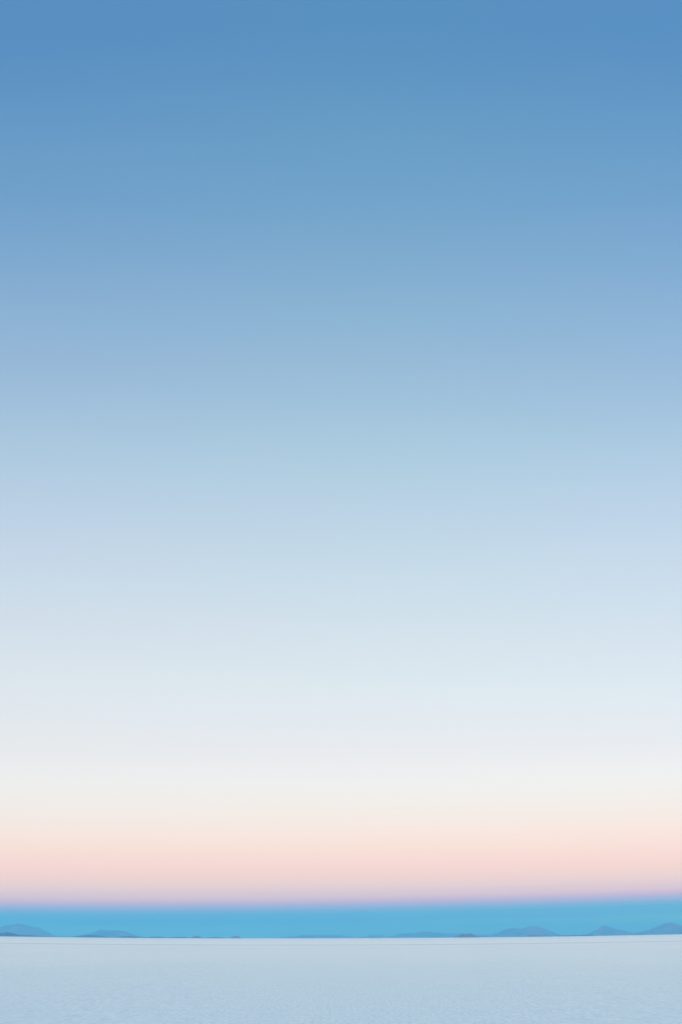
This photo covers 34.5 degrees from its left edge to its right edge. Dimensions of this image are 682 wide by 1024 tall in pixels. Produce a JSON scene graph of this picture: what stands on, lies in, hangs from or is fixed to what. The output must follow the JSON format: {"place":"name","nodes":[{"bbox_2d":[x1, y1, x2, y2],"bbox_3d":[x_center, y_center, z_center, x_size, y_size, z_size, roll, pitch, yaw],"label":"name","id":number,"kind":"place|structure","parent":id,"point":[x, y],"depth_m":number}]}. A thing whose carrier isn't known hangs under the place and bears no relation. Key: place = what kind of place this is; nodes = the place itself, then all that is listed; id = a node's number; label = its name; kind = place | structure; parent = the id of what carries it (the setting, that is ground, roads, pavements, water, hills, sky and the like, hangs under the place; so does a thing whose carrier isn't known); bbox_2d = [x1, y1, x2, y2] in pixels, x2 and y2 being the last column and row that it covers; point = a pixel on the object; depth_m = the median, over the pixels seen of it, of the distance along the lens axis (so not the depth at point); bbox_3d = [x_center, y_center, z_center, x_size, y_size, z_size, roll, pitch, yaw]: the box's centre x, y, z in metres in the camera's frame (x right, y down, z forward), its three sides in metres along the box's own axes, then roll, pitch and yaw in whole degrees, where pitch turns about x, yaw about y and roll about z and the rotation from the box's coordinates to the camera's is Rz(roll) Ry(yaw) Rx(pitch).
{"place":"outdoors","nodes":[
{"label":"outdoors","id":0,"kind":"place"},
{"bbox_2d":[0,932,52,936],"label":"ridge","id":1,"kind":"structure","parent":0,"point":[9,934],"depth_m":4787.10},
{"bbox_2d":[0,923,64,936],"bbox_3d":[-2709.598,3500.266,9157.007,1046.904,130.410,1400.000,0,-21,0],"label":"mountain","id":2,"kind":"structure","parent":0,"point":[20,929],"depth_m":9001.04},
{"bbox_2d":[74,935,113,937],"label":"ridge","id":3,"kind":"structure","parent":0,"point":[96,936],"depth_m":5185.70},
{"bbox_2d":[73,930,139,936],"bbox_3d":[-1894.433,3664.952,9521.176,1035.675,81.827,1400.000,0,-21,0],"label":"mountain","id":4,"kind":"structure","parent":0,"point":[110,933],"depth_m":9314.88},
{"bbox_2d":[114,936,165,937],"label":"ridge","id":5,"kind":"structure","parent":0,"point":[137,937],"depth_m":4971.16},
{"bbox_2d":[276,935,353,937],"bbox_3d":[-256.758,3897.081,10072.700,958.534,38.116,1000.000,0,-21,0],"label":"mountain","id":6,"kind":"structure","parent":0,"point":[321,936],"depth_m":9838.70},
{"bbox_2d":[0,934,681,1023],"bbox_3d":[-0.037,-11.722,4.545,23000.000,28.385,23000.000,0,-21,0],"label":"salt flat","id":7,"kind":"structure","parent":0,"point":[626,979],"depth_m":43.56},
{"bbox_2d":[0,0,681,937],"label":"sky","id":8,"kind":"structure","parent":0,"point":[340,341]},
{"bbox_2d":[354,935,396,937],"bbox_3d":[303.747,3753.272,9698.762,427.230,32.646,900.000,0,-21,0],"label":"mountain","id":9,"kind":"structure","parent":0,"point":[375,936],"depth_m":9536.41},
{"bbox_2d":[389,931,488,937],"bbox_3d":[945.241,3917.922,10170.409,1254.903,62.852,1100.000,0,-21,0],"label":"mountain","id":10,"kind":"structure","parent":0,"point":[424,934],"depth_m":9912.06},
{"bbox_2d":[454,933,476,937],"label":"island","id":11,"kind":"structure","parent":0,"point":[466,935],"depth_m":5088.69},
{"bbox_2d":[479,926,565,936],"bbox_3d":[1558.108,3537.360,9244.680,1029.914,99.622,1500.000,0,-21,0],"label":"mountain","id":12,"kind":"structure","parent":0,"point":[527,931],"depth_m":8977.22},
{"bbox_2d":[566,935,596,935],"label":"ridge","id":13,"kind":"structure","parent":0,"point":[581,935],"depth_m":5197.21},
{"bbox_2d":[584,925,632,935],"bbox_3d":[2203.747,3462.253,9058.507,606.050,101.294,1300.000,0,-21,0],"label":"mountain","id":14,"kind":"structure","parent":0,"point":[602,930],"depth_m":8843.44},
{"bbox_2d":[629,923,681,934],"bbox_3d":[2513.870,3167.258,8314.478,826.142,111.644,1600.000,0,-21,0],"label":"mountain","id":15,"kind":"structure","parent":0,"point":[668,928],"depth_m":8202.64}
]}

